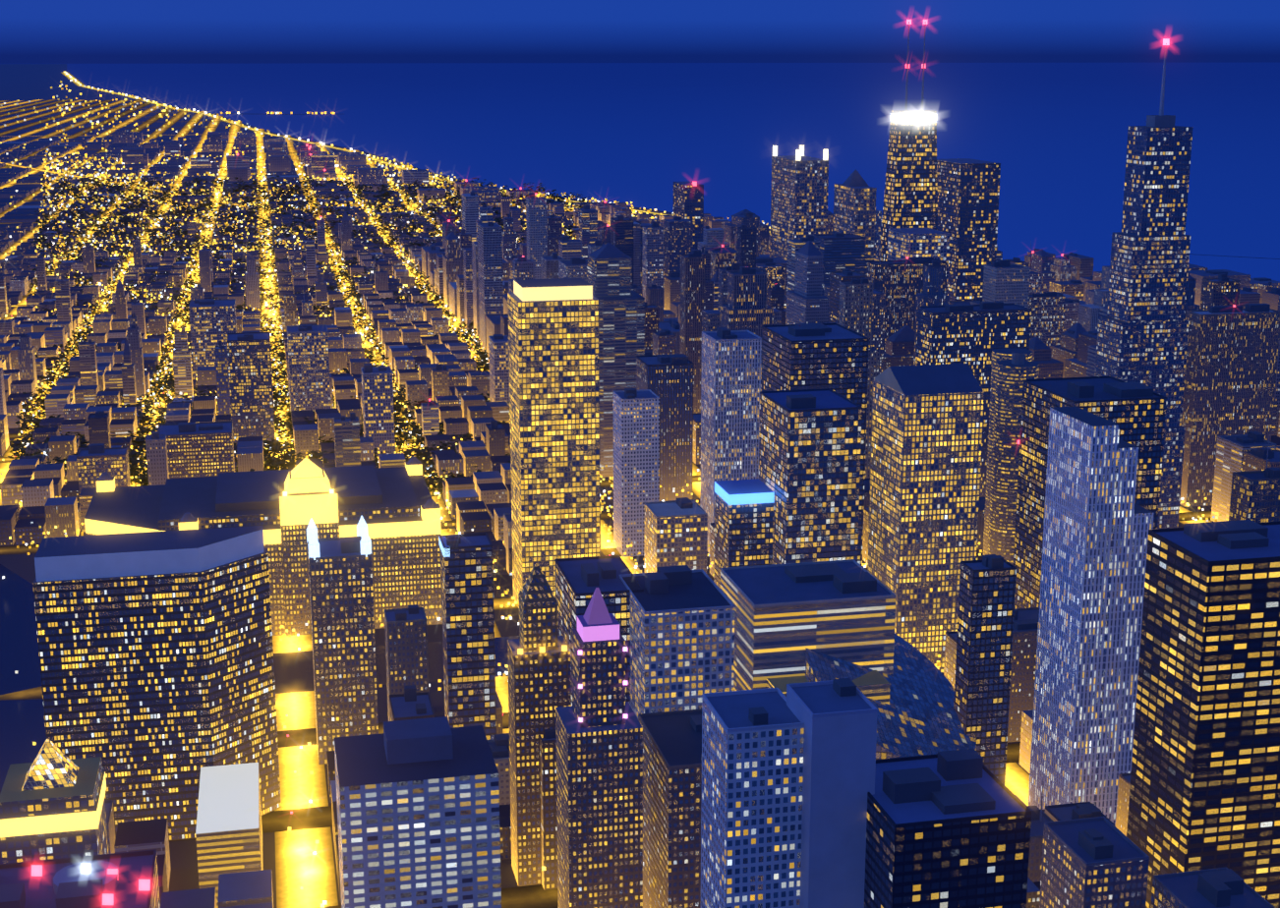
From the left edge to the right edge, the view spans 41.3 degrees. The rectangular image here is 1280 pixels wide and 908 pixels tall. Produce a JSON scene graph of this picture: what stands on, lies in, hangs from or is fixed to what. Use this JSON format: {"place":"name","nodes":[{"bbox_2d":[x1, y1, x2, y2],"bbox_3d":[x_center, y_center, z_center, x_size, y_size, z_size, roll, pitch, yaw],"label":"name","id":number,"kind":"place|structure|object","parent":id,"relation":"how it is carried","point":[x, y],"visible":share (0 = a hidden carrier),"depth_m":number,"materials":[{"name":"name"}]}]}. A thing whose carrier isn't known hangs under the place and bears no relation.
{"place":"outdoors","nodes":[
{"label":"outdoors","id":0,"kind":"place"},
{"bbox_2d":[0,564,519,864],"bbox_3d":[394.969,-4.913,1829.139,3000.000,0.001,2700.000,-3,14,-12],"label":"river water","id":1,"kind":"structure","parent":0,"point":[22,727],"depth_m":1175.12,"materials":[{"name":"blue liquid"}]},
{"bbox_2d":[0,63,1213,907],"bbox_3d":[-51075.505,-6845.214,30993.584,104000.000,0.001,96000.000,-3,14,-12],"label":"ground","id":2,"kind":"structure","parent":0,"point":[27,82],"depth_m":5056.68,"materials":[{"name":"grey concrete"}]},
{"bbox_2d":[7,174,589,496],"bbox_3d":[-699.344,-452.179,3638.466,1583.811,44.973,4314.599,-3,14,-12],"label":"trees","id":3,"kind":"object","parent":2,"relation":"on","point":[271,462],"visible":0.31,"depth_m":3258.28,"materials":[{"name":"green plant"}]},
{"bbox_2d":[0,72,1212,907],"bbox_3d":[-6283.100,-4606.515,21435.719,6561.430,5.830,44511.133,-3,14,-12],"label":"street","id":4,"kind":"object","parent":2,"relation":"on","point":[298,860],"visible":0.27,"depth_m":1153.18,"materials":[{"name":"asphalt"}]},
{"bbox_2d":[0,21,1279,907],"bbox_3d":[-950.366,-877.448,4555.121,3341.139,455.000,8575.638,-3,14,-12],"label":"city buildings","id":5,"kind":"structure","parent":2,"relation":"on","point":[820,390],"depth_m":1102.43,"materials":[{"name":"concrete"}]},
{"bbox_2d":[213,113,1279,259],"bbox_3d":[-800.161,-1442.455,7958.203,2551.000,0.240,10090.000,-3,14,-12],"label":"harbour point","id":6,"kind":"structure","parent":2,"relation":"on","point":[318,114],"depth_m":12210.02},
{"bbox_2d":[0,19,1235,907],"bbox_3d":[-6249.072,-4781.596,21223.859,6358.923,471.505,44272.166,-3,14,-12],"label":"city lights","id":7,"kind":"object","parent":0,"point":[86,869],"visible":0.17,"depth_m":3747.41},
{"bbox_2d":[0,0,1279,63],"label":"sky","id":8,"kind":"structure","parent":0,"point":[31,31],"materials":[{"name":"blue"}]},
{"bbox_2d":[66,62,1279,281],"bbox_3d":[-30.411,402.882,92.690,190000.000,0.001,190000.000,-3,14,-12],"label":"lake water","id":9,"kind":"structure","parent":0,"point":[1052,138],"depth_m":10628.60,"materials":[{"name":"blue liquid"}]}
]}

